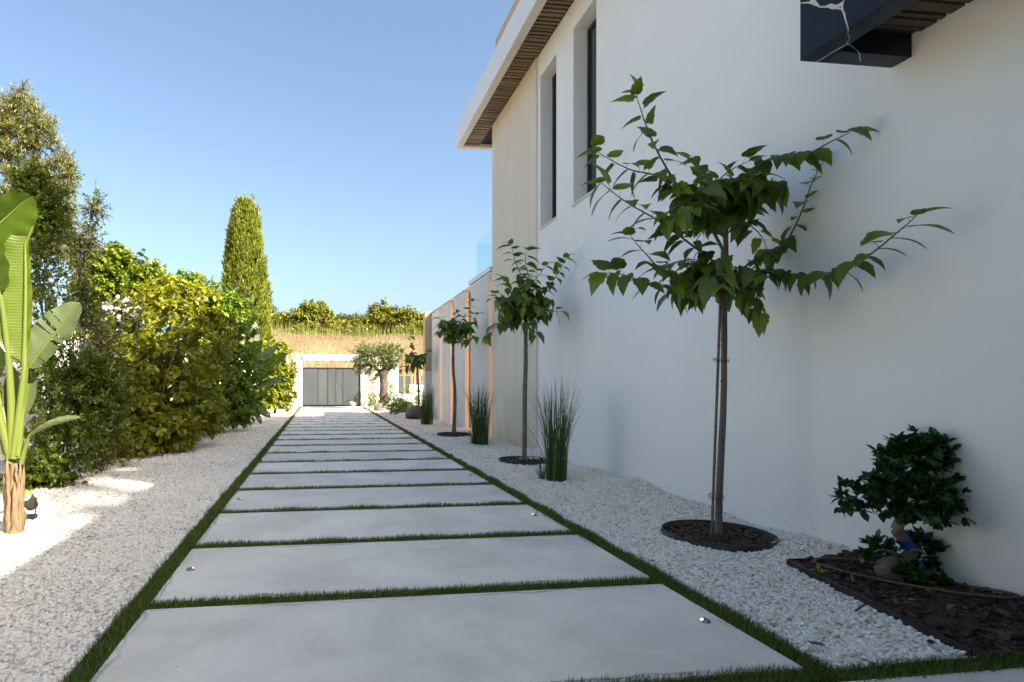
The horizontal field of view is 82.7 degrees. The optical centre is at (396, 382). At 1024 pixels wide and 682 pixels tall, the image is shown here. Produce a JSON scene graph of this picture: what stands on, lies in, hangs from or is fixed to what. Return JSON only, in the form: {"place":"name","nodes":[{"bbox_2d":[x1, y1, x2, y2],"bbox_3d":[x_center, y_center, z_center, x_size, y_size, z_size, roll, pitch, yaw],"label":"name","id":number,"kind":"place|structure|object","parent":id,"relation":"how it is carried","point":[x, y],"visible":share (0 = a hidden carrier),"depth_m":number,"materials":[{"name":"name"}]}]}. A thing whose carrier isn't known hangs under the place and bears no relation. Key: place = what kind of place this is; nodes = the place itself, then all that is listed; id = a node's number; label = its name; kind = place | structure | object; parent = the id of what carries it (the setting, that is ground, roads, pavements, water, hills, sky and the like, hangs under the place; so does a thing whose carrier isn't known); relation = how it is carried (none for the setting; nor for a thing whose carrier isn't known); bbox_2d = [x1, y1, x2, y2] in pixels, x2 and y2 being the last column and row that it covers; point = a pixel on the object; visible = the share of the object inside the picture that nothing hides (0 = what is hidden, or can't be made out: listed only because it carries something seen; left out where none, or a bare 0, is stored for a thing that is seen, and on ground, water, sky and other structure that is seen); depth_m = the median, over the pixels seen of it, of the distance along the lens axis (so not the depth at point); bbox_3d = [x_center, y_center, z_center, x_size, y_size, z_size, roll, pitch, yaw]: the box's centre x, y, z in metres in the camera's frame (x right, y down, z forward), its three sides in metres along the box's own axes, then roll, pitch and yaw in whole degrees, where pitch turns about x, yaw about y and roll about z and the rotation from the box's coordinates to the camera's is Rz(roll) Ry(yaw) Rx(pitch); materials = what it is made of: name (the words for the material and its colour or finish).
{"place":"outdoors","nodes":[
{"label":"outdoors","id":0,"kind":"place"},
{"bbox_2d":[72,329,422,393],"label":"hill","id":1,"kind":"structure","parent":0,"point":[343,365],"depth_m":39.83,"materials":[{"name":"beige plant"}]},
{"bbox_2d":[260,310,288,331],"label":"hill tree","id":2,"kind":"object","parent":1,"relation":"on","point":[282,318],"visible":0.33,"depth_m":51.13,"materials":[{"name":"green plant"}]},
{"bbox_2d":[270,298,278,314],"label":"hill tree","id":3,"kind":"object","parent":1,"relation":"on","point":[273,311],"visible":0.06,"depth_m":57.98,"materials":[{"name":"green plant"}]},
{"bbox_2d":[277,299,352,337],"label":"hill tree","id":4,"kind":"object","parent":1,"relation":"on","point":[311,313],"visible":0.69,"depth_m":48.99,"materials":[{"name":"green plant"}]},
{"bbox_2d":[272,317,422,338],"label":"reeds","id":5,"kind":"object","parent":1,"relation":"on","point":[366,333],"visible":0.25,"depth_m":45.43,"materials":[{"name":"green plant"}]},
{"bbox_2d":[325,317,372,337],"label":"hill tree","id":6,"kind":"object","parent":1,"relation":"on","point":[343,322],"visible":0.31,"depth_m":49.06,"materials":[{"name":"green plant"}]},
{"bbox_2d":[337,310,365,320],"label":"hill tree","id":7,"kind":"object","parent":1,"relation":"on","point":[344,316],"visible":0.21,"depth_m":65.48,"materials":[{"name":"green plant"}]},
{"bbox_2d":[341,297,400,337],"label":"hill tree","id":8,"kind":"object","parent":1,"relation":"on","point":[379,316],"visible":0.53,"depth_m":48.95,"materials":[{"name":"green plant"}]},
{"bbox_2d":[386,305,423,336],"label":"hill tree","id":9,"kind":"object","parent":1,"relation":"on","point":[400,318],"visible":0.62,"depth_m":47.24,"materials":[{"name":"green plant"}]},
{"bbox_2d":[0,0,514,336],"label":"sky","id":10,"kind":"structure","parent":0,"point":[340,118],"materials":[{"name":"blue"}]},
{"bbox_2d":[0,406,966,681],"bbox_3d":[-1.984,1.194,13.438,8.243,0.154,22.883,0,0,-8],"label":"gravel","id":11,"kind":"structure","parent":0,"point":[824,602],"depth_m":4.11,"materials":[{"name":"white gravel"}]},
{"bbox_2d":[24,490,38,518],"bbox_3d":[-3.278,1.085,5.060,0.157,0.271,0.198,0,0,-8],"label":"garden spotlight","id":12,"kind":"object","parent":11,"relation":"on","point":[31,503],"visible":0.65,"depth_m":5.06,"materials":[{"name":"black metal"}]},
{"bbox_2d":[0,192,81,534],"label":"strelitzia","id":13,"kind":"object","parent":11,"relation":"on","point":[24,344],"visible":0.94,"depth_m":4.64,"materials":[{"name":"green plant"}]},
{"bbox_2d":[0,149,147,490],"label":"evergreen shrub","id":14,"kind":"object","parent":11,"relation":"on","point":[88,388],"visible":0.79,"depth_m":7.21,"materials":[{"name":"green plant"}]},
{"bbox_2d":[49,181,136,452],"bbox_3d":[-4.665,-0.904,8.771,1.173,4.257,1.044,0,0,-8],"label":"slender tree","id":15,"kind":"object","parent":11,"relation":"on","point":[78,257],"visible":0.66,"depth_m":8.60,"materials":[{"name":"green plant"}]},
{"bbox_2d":[75,378,139,472],"bbox_3d":[-4.077,0.580,7.937,0.695,1.373,1.049,0,0,3],"label":"shrub","id":16,"kind":"object","parent":11,"relation":"on","point":[108,459],"visible":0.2,"depth_m":8.02,"materials":[{"name":"green plant"}]},
{"bbox_2d":[66,241,170,350],"bbox_3d":[-7.450,-1.304,15.560,2.958,5.075,2.474,0,0,-8],"label":"ivy clad tree","id":17,"kind":"object","parent":11,"relation":"on","point":[119,272],"visible":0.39,"depth_m":15.10,"materials":[{"name":"green plant"}]},
{"bbox_2d":[87,294,150,376],"bbox_3d":[-5.645,-0.304,11.601,1.291,3.053,1.190,0,0,-8],"label":"oleander","id":18,"kind":"object","parent":11,"relation":"on","point":[115,310],"visible":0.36,"depth_m":11.44,"materials":[{"name":"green plant"}]},
{"bbox_2d":[97,274,237,458],"bbox_3d":[-4.164,-0.415,10.320,2.413,3.457,2.988,0,0,-8],"label":"yellow green shrub","id":19,"kind":"object","parent":11,"relation":"on","point":[160,422],"visible":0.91,"depth_m":10.26,"materials":[{"name":"green plant"}]},
{"bbox_2d":[154,268,269,434],"bbox_3d":[-4.545,-0.678,13.569,2.419,4.036,3.402,0,0,31],"label":"green shrub","id":20,"kind":"object","parent":11,"relation":"on","point":[242,409],"visible":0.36,"depth_m":13.85,"materials":[{"name":"green plant"}]},
{"bbox_2d":[236,322,286,423],"bbox_3d":[-4.195,-0.246,16.892,1.866,3.164,0.769,0,0,7],"label":"strelitzia","id":21,"kind":"object","parent":11,"relation":"on","point":[270,359],"visible":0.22,"depth_m":16.95,"materials":[{"name":"green plant"}]},
{"bbox_2d":[256,338,299,412],"bbox_3d":[-4.838,-0.294,22.538,2.055,3.041,2.426,0,0,-8],"label":"bright shrub","id":22,"kind":"object","parent":11,"relation":"on","point":[281,394],"visible":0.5,"depth_m":22.04,"materials":[{"name":"green plant"}]},
{"bbox_2d":[278,356,302,408],"bbox_3d":[-5.072,0.018,26.456,1.752,2.643,1.289,0,0,-40],"label":"reddish shrub","id":23,"kind":"object","parent":11,"relation":"on","point":[295,368],"visible":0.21,"depth_m":26.65,"materials":[{"name":"green plant"}]},
{"bbox_2d":[808,641,824,645],"bbox_3d":[1.898,1.177,2.571,0.060,0.010,0.025,0,0,10],"label":"bark piece","id":24,"kind":"object","parent":11,"relation":"on","point":[816,643],"visible":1,"depth_m":2.56,"materials":[{"name":"brown plant"}]},
{"bbox_2d":[54,405,1023,681],"bbox_3d":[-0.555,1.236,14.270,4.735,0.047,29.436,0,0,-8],"label":"turf backing","id":25,"kind":"object","parent":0,"point":[74,671],"visible":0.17,"depth_m":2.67,"materials":[{"name":"green plant"}]},
{"bbox_2d":[0,78,84,312],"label":"airy tree","id":26,"kind":"object","parent":25,"relation":"on","point":[35,127],"visible":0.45,"depth_m":13.92,"materials":[{"name":"green plant"}]},
{"bbox_2d":[0,336,220,459],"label":"garden wall","id":27,"kind":"structure","parent":25,"relation":"on","point":[27,416],"depth_m":9.93,"materials":[{"name":"white paint"}]},
{"bbox_2d":[219,191,274,352],"bbox_3d":[-8.711,-4.795,32.955,3.721,12.591,3.783,0,0,-8],"label":"cypress","id":28,"kind":"object","parent":25,"relation":"on","point":[244,240],"visible":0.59,"depth_m":32.25,"materials":[{"name":"green plant"}]},
{"bbox_2d":[237,354,422,406],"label":"boundary wall","id":29,"kind":"structure","parent":25,"relation":"on","point":[392,375],"depth_m":29.68,"materials":[{"name":"white paint"}]},
{"bbox_2d":[302,367,360,405],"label":"sliding gate","id":30,"kind":"structure","parent":29,"relation":"attached to","point":[331,386],"depth_m":29.68,"materials":[{"name":"metal"}]},
{"bbox_2d":[398,376,421,393],"bbox_3d":[1.157,0.120,30.308,2.110,0.960,0.060,0,0,-8],"label":"slat railing","id":31,"kind":"object","parent":29,"relation":"on","point":[407,382],"visible":0.54,"depth_m":30.20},
{"bbox_2d":[301,406,360,407],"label":"concrete slab","id":32,"kind":"structure","parent":25,"relation":"on","point":[338,406],"depth_m":28.57,"materials":[{"name":"grey concrete"}]},
{"bbox_2d":[300,408,363,409],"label":"concrete slab","id":33,"kind":"structure","parent":25,"relation":"on","point":[337,408],"depth_m":25.92,"materials":[{"name":"grey concrete"}]},
{"bbox_2d":[299,409,366,410],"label":"concrete slab","id":34,"kind":"structure","parent":25,"relation":"on","point":[335,410],"depth_m":24.48,"materials":[{"name":"grey concrete"}]},
{"bbox_2d":[304,407,362,408],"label":"concrete slab","id":35,"kind":"structure","parent":25,"relation":"on","point":[337,407],"depth_m":27.43,"materials":[{"name":"grey concrete"}]},
{"bbox_2d":[297,412,370,413],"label":"concrete slab","id":36,"kind":"structure","parent":25,"relation":"on","point":[332,412],"depth_m":22.84,"materials":[{"name":"grey concrete"}]},
{"bbox_2d":[298,411,369,411],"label":"concrete slab","id":37,"kind":"structure","parent":25,"relation":"on","point":[332,411],"depth_m":23.63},
{"bbox_2d":[294,415,375,417],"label":"concrete slab","id":38,"kind":"structure","parent":25,"relation":"on","point":[338,416],"depth_m":20.14,"materials":[{"name":"grey concrete"}]},
{"bbox_2d":[296,413,374,415],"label":"concrete slab","id":39,"kind":"structure","parent":25,"relation":"on","point":[333,414],"depth_m":21.41,"materials":[{"name":"grey concrete"}]},
{"bbox_2d":[292,417,380,419],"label":"concrete slab","id":40,"kind":"structure","parent":25,"relation":"on","point":[300,418],"depth_m":19.02,"materials":[{"name":"grey concrete"}]},
{"bbox_2d":[291,419,382,421],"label":"concrete slab","id":41,"kind":"structure","parent":25,"relation":"on","point":[326,420],"depth_m":18.02,"materials":[{"name":"grey concrete"}]},
{"bbox_2d":[289,421,388,424],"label":"concrete slab","id":42,"kind":"structure","parent":25,"relation":"on","point":[357,422],"depth_m":17.11,"materials":[{"name":"grey concrete"}]},
{"bbox_2d":[287,424,394,427],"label":"concrete slab","id":43,"kind":"structure","parent":25,"relation":"on","point":[333,425],"depth_m":15.92,"materials":[{"name":"grey concrete"}]},
{"bbox_2d":[284,427,399,430],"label":"concrete slab","id":44,"kind":"structure","parent":25,"relation":"on","point":[334,428],"depth_m":14.88,"materials":[{"name":"grey concrete"}]},
{"bbox_2d":[280,430,405,434],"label":"concrete slab","id":45,"kind":"structure","parent":25,"relation":"on","point":[343,432],"depth_m":13.69,"materials":[{"name":"grey concrete"}]},
{"bbox_2d":[278,434,412,439],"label":"concrete slab","id":46,"kind":"structure","parent":25,"relation":"on","point":[359,436],"depth_m":12.67,"materials":[{"name":"grey concrete"}]},
{"bbox_2d":[273,439,421,445],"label":"concrete slab","id":47,"kind":"structure","parent":25,"relation":"on","point":[334,442],"depth_m":11.59,"materials":[{"name":"grey concrete"}]},
{"bbox_2d":[268,444,433,453],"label":"concrete slab","id":48,"kind":"structure","parent":25,"relation":"on","point":[347,448],"depth_m":10.36,"materials":[{"name":"grey concrete"}]},
{"bbox_2d":[348,401,356,405],"bbox_3d":[-2.228,1.105,28.865,0.439,0.343,0.324,0,0,-29],"label":"boulder","id":49,"kind":"object","parent":25,"relation":"on","point":[351,403],"visible":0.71,"depth_m":28.74,"materials":[{"name":"stone"}]},
{"bbox_2d":[261,451,446,462],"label":"concrete slab","id":50,"kind":"structure","parent":25,"relation":"on","point":[339,456],"depth_m":9.37,"materials":[{"name":"grey concrete"}]},
{"bbox_2d":[253,459,464,473],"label":"concrete slab","id":51,"kind":"structure","parent":25,"relation":"on","point":[341,466],"depth_m":8.24,"materials":[{"name":"grey concrete"}]},
{"bbox_2d":[240,470,486,488],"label":"concrete slab","id":52,"kind":"structure","parent":25,"relation":"on","point":[347,479],"depth_m":7.12,"materials":[{"name":"grey concrete"}]},
{"bbox_2d":[223,485,519,511],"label":"concrete slab","id":53,"kind":"structure","parent":25,"relation":"on","point":[329,497],"depth_m":6.00,"materials":[{"name":"grey concrete"}]},
{"bbox_2d":[197,505,569,544],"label":"concrete slab","id":54,"kind":"structure","parent":25,"relation":"on","point":[279,526],"depth_m":4.85,"materials":[{"name":"grey concrete"}]},
{"bbox_2d":[151,534,650,603],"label":"concrete slab","id":55,"kind":"structure","parent":25,"relation":"on","point":[300,569],"depth_m":3.71,"materials":[{"name":"grey concrete"}]},
{"bbox_2d":[401,384,413,399],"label":"slim plant","id":56,"kind":"object","parent":25,"relation":"on","point":[405,390],"visible":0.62,"depth_m":29.34,"materials":[{"name":"green plant"}]},
{"bbox_2d":[90,584,803,681],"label":"concrete slab","id":57,"kind":"structure","parent":25,"relation":"on","point":[561,635],"depth_m":2.64,"materials":[{"name":"grey concrete"}]},
{"bbox_2d":[699,617,710,622],"bbox_3d":[1.550,1.192,2.860,0.054,0.015,0.054,0,0,-8],"label":"stud light","id":58,"kind":"object","parent":57,"relation":"on","point":[704,620],"visible":1,"depth_m":2.85,"materials":[{"name":"metal"}]},
{"bbox_2d":[423,266,491,435],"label":"slotted wall","id":59,"kind":"structure","parent":25,"relation":"on","point":[473,363],"depth_m":15.45,"materials":[{"name":"beige paint"}]},
{"bbox_2d":[455,0,1023,596],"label":"villa","id":60,"kind":"object","parent":25,"relation":"on","point":[821,390],"visible":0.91,"depth_m":4.55,"materials":[{"name":"paint"}]},
{"bbox_2d":[539,73,556,229],"bbox_3d":[2.663,-3.964,9.517,0.305,2.652,0.730,0,0,-7],"label":"window","id":61,"kind":"structure","parent":60,"relation":"in","point":[554,217],"depth_m":9.82,"materials":[{"name":"metal"}]},
{"bbox_2d":[572,18,595,206],"bbox_3d":[2.828,-3.969,8.177,0.305,2.662,0.770,0,0,-7],"label":"window","id":62,"kind":"structure","parent":60,"relation":"in","point":[591,31],"depth_m":8.47,"materials":[{"name":"metal"}]},
{"bbox_2d":[845,668,1023,681],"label":"entrance slab","id":63,"kind":"structure","parent":25,"relation":"on","point":[1009,675],"depth_m":2.32,"materials":[{"name":"concrete"}]},
{"bbox_2d":[364,406,1019,669],"bbox_3d":[1.022,1.192,16.146,2.015,0.102,27.460,0,0,-8],"label":"gravel bed","id":64,"kind":"object","parent":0,"point":[828,632],"visible":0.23,"depth_m":3.44,"materials":[{"name":"white gravel"}]},
{"bbox_2d":[359,382,374,403],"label":"slim plant","id":65,"kind":"object","parent":64,"relation":"on","point":[371,387],"visible":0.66,"depth_m":29.31,"materials":[{"name":"green plant"}]},
{"bbox_2d":[367,389,379,409],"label":"rose bush","id":66,"kind":"object","parent":64,"relation":"on","point":[371,403],"visible":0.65,"depth_m":25.61,"materials":[{"name":"green plant"}]},
{"bbox_2d":[348,336,407,409],"bbox_3d":[-0.884,-0.434,25.615,2.474,3.373,2.224,0,0,-35],"label":"olive tree","id":67,"kind":"object","parent":64,"relation":"on","point":[384,359],"visible":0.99,"depth_m":25.43,"materials":[{"name":"green plant"}]},
{"bbox_2d":[374,403,385,410],"bbox_3d":[-0.686,1.097,24.119,0.528,0.475,0.479,0,0,-8],"label":"boulder","id":68,"kind":"object","parent":64,"relation":"on","point":[377,406],"visible":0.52,"depth_m":23.97,"materials":[{"name":"stone"}]},
{"bbox_2d":[378,391,407,414],"bbox_3d":[-0.076,0.786,21.593,1.154,0.968,0.902,0,0,10],"label":"rose bush","id":69,"kind":"object","parent":64,"relation":"on","point":[392,407],"visible":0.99,"depth_m":21.49,"materials":[{"name":"green plant"}]},
{"bbox_2d":[388,379,397,404],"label":"slim plant","id":70,"kind":"object","parent":64,"relation":"on","point":[390,388],"visible":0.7,"depth_m":28.80,"materials":[{"name":"green plant"}]},
{"bbox_2d":[402,401,414,412],"bbox_3d":[0.499,1.035,22.874,0.693,0.577,0.579,0,0,-8],"label":"boulder","id":71,"kind":"object","parent":64,"relation":"on","point":[411,404],"visible":0.34,"depth_m":22.64,"materials":[{"name":"stone"}]},
{"bbox_2d":[405,405,421,417],"bbox_3d":[0.655,1.038,19.588,0.703,0.518,0.595,0,0,-8],"label":"boulder","id":72,"kind":"object","parent":64,"relation":"on","point":[410,411],"visible":0.36,"depth_m":19.35,"materials":[{"name":"stone"}]},
{"bbox_2d":[406,389,421,404],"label":"slim plant","id":73,"kind":"object","parent":64,"relation":"on","point":[414,395],"visible":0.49,"depth_m":25.09,"materials":[{"name":"green plant"}]},
{"bbox_2d":[415,384,435,424],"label":"tall grass","id":74,"kind":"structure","parent":64,"relation":"on","point":[427,415],"depth_m":16.13,"materials":[{"name":"green plant"}]},
{"bbox_2d":[437,432,470,436],"bbox_3d":[1.335,1.208,13.193,0.787,0.083,0.783,0,0,-8],"label":"mulch ring","id":75,"kind":"object","parent":64,"relation":"on","point":[450,434],"visible":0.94,"depth_m":13.05,"materials":[{"name":"brown wood"}]},
{"bbox_2d":[433,298,483,433],"bbox_3d":[1.434,-0.342,13.075,1.311,3.129,0.970,0,0,28],"label":"mulberry tree","id":76,"kind":"object","parent":75,"relation":"on","point":[451,330],"visible":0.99,"depth_m":13.08,"materials":[{"name":"green plant"}]},
{"bbox_2d":[465,430,480,443],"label":"tall grass","id":77,"kind":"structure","parent":64,"relation":"on","point":[472,438],"depth_m":11.11,"materials":[{"name":"green plant"}]},
{"bbox_2d":[462,381,499,444],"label":"tall grass","id":78,"kind":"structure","parent":64,"relation":"on","point":[480,421],"depth_m":11.08,"materials":[{"name":"green plant"}]},
{"bbox_2d":[499,456,547,464],"bbox_3d":[1.946,1.205,8.758,0.750,0.090,0.750,0,0,-8],"label":"mulch ring","id":79,"kind":"object","parent":64,"relation":"on","point":[517,460],"visible":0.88,"depth_m":8.65,"materials":[{"name":"brown wood"}]},
{"bbox_2d":[482,238,576,460],"bbox_3d":[1.865,-0.468,8.681,1.315,3.377,1.385,0,0,-8],"label":"mulberry tree","id":80,"kind":"object","parent":79,"relation":"on","point":[517,306],"visible":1,"depth_m":8.49,"materials":[{"name":"green plant"}]},
{"bbox_2d":[528,459,546,479],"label":"tall grass","id":81,"kind":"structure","parent":64,"relation":"on","point":[540,475],"depth_m":7.14,"materials":[{"name":"green plant"}]},
{"bbox_2d":[512,377,589,482],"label":"tall grass","id":82,"kind":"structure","parent":64,"relation":"on","point":[556,451],"depth_m":6.96,"materials":[{"name":"green plant"}]},
{"bbox_2d":[660,519,778,552],"bbox_3d":[2.531,1.208,4.484,0.808,0.095,0.802,0,0,-8],"label":"mulch ring","id":83,"kind":"object","parent":64,"relation":"on","point":[734,537],"visible":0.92,"depth_m":4.41,"materials":[{"name":"brown wood"}]},
{"bbox_2d":[575,74,954,534],"bbox_3d":[2.489,-0.546,4.178,2.082,3.534,1.583,0,0,27],"label":"mulberry tree","id":84,"kind":"object","parent":83,"relation":"on","point":[709,205],"visible":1,"depth_m":4.24,"materials":[{"name":"green plant"}]},
{"bbox_2d":[786,549,1023,660],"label":"bark bed","id":85,"kind":"object","parent":64,"relation":"on","point":[972,625],"visible":0.76,"depth_m":2.97,"materials":[{"name":"wood"}]},
{"bbox_2d":[809,564,829,574],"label":"weed","id":86,"kind":"object","parent":85,"relation":"on","point":[818,567],"visible":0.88,"depth_m":3.52,"materials":[{"name":"green plant"}]},
{"bbox_2d":[830,424,976,588],"bbox_3d":[3.076,0.772,3.382,0.956,1.045,0.517,0,0,-8],"label":"bonsai tree","id":87,"kind":"object","parent":85,"relation":"on","point":[892,480],"visible":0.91,"depth_m":3.35,"materials":[{"name":"green plant"}]},
{"bbox_2d":[812,557,1020,598],"bbox_3d":[3.015,1.148,3.373,0.894,0.076,0.406,0,0,39],"label":"drip hose","id":88,"kind":"object","parent":85,"relation":"on","point":[1014,596],"visible":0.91,"depth_m":3.24,"materials":[{"name":"black rubber"}]},
{"bbox_3d":[0.758,1.207,19.066,0.908,0.085,0.901,0,0,-8],"label":"mulch ring","id":89,"kind":"object","parent":64,"relation":"on","visible":0},
{"bbox_2d":[394,329,433,417],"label":"mulberry tree","id":90,"kind":"object","parent":89,"relation":"on","point":[413,360],"visible":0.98,"depth_m":18.91,"materials":[{"name":"green plant"}]}
]}

